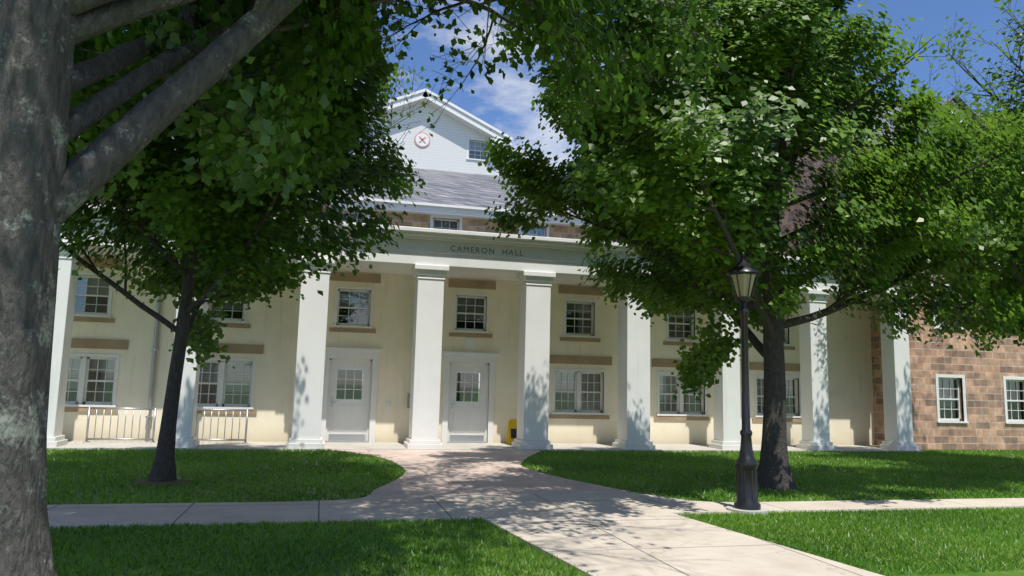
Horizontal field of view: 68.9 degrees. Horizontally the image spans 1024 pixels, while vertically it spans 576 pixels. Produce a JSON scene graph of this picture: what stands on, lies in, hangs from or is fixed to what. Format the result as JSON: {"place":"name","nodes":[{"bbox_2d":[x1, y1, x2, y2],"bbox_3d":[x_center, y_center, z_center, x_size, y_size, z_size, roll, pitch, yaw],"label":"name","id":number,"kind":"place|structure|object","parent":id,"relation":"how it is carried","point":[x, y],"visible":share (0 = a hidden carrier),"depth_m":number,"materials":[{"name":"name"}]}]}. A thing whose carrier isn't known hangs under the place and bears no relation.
{"place":"outdoors","nodes":[
{"label":"outdoors","id":0,"kind":"place"},
{"bbox_2d":[327,450,628,495],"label":"brick walkway","id":1,"kind":"structure","parent":0,"point":[449,472],"depth_m":12.66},
{"bbox_2d":[47,441,924,451],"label":"porch floor","id":2,"kind":"structure","parent":0,"point":[143,445],"depth_m":18.15,"materials":[{"name":"concrete"}]},
{"bbox_2d":[85,407,156,442],"bbox_3d":[-9.056,3.196,17.304,1.520,0.842,0.120,3,-8,-14],"label":"railing","id":3,"kind":"object","parent":2,"relation":"on","point":[116,438],"visible":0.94,"depth_m":17.30,"materials":[{"name":"grey metal"}]},
{"bbox_2d":[195,409,248,442],"bbox_3d":[-7.093,3.308,17.789,1.570,0.842,0.120,3,-8,-14],"label":"railing","id":4,"kind":"object","parent":2,"relation":"on","point":[231,439],"visible":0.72,"depth_m":17.84,"materials":[{"name":"grey metal"}]},
{"bbox_2d":[47,205,918,449],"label":"portico","id":5,"kind":"structure","parent":2,"relation":"on","point":[428,259],"depth_m":18.55,"materials":[{"name":"white paint"}]},
{"bbox_2d":[450,246,522,255],"bbox_3d":[-0.615,-0.924,18.558,1.848,0.140,0.012,3,-8,-14],"label":"building sign lettering","id":6,"kind":"object","parent":5,"relation":"attached to","point":[486,250],"visible":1,"depth_m":18.52,"materials":[{"name":"grey"}]},
{"bbox_2d":[506,419,516,444],"bbox_3d":[0.037,3.755,19.497,0.300,0.662,0.298,3,-8,-14],"label":"wet floor sign","id":7,"kind":"object","parent":2,"relation":"on","point":[512,430],"visible":0.6,"depth_m":19.44,"materials":[{"name":"yellow plastic"}]},
{"bbox_2d":[46,447,1023,504],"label":"grass","id":8,"kind":"structure","parent":0,"point":[928,458],"depth_m":13.32,"materials":[{"name":"green plant"}]},
{"bbox_2d":[0,0,450,481],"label":"tree","id":9,"kind":"object","parent":8,"relation":"on","point":[185,200],"depth_m":10.48,"materials":[{"name":"green plant"}]},
{"bbox_2d":[477,0,1023,490],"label":"tree","id":10,"kind":"object","parent":8,"relation":"on","point":[628,209],"depth_m":11.16,"materials":[{"name":"green plant"}]},
{"bbox_2d":[46,388,1023,575],"bbox_3d":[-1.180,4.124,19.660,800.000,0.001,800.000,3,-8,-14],"label":"lawn ground","id":11,"kind":"structure","parent":0,"point":[1009,572],"depth_m":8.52,"materials":[{"name":"green plant"}]},
{"bbox_2d":[129,479,191,486],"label":"tree mulch","id":12,"kind":"object","parent":11,"relation":"on","point":[177,482],"depth_m":10.92,"materials":[{"name":"brown soil"}]},
{"bbox_2d":[0,0,741,575],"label":"tree","id":13,"kind":"object","parent":11,"relation":"on","point":[46,190],"depth_m":5.76,"materials":[{"name":"green plant"}]},
{"bbox_2d":[62,88,1023,450],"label":"hall walls","id":14,"kind":"structure","parent":11,"relation":"on","point":[464,188],"depth_m":20.77,"materials":[{"name":"beige paint"}]},
{"bbox_2d":[145,285,161,440],"bbox_3d":[-8.621,1.458,18.033,0.140,4.400,0.130,3,-8,-14],"label":"downpipe","id":15,"kind":"object","parent":14,"relation":"attached to","point":[153,362],"visible":0.66,"depth_m":17.93,"materials":[{"name":"grey metal"}]},
{"bbox_2d":[414,132,429,147],"bbox_3d":[-4.054,-6.700,33.770,0.720,0.720,0.058,3,-8,-14],"label":"emblem","id":16,"kind":"object","parent":14,"relation":"attached to","point":[421,139],"visible":0.98,"depth_m":33.75,"materials":[{"name":"white paint"}]},
{"bbox_2d":[65,121,1023,442],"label":"windows and doors","id":17,"kind":"structure","parent":14,"relation":"attached to","point":[353,415],"depth_m":19.61,"materials":[{"name":"white paint"}]},
{"bbox_2d":[726,505,768,514],"bbox_3d":[3.074,2.916,9.752,0.540,0.075,0.540,3,-8,-14],"label":"lamp post base","id":18,"kind":"object","parent":11,"relation":"on","point":[735,510],"visible":0.47,"depth_m":9.59,"materials":[{"name":"concrete"}]},
{"bbox_2d":[726,252,761,509],"bbox_3d":[3.116,1.203,9.977,0.470,3.410,0.470,3,-8,-14],"label":"street lamp","id":19,"kind":"object","parent":18,"relation":"on","point":[746,463],"depth_m":9.89,"materials":[{"name":"black metal"}]},
{"bbox_2d":[47,492,1023,575],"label":"sidewalk","id":20,"kind":"structure","parent":0,"point":[619,534],"depth_m":8.46,"materials":[{"name":"concrete"}]},
{"bbox_2d":[125,0,1023,387],"label":"sky","id":21,"kind":"structure","parent":0,"point":[505,104],"materials":[{"name":"blue"}]},
{"bbox_2d":[852,0,1023,355],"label":"tree","id":22,"kind":"object","parent":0,"point":[1004,281],"depth_m":14.57,"materials":[{"name":"green plant"}]}
]}

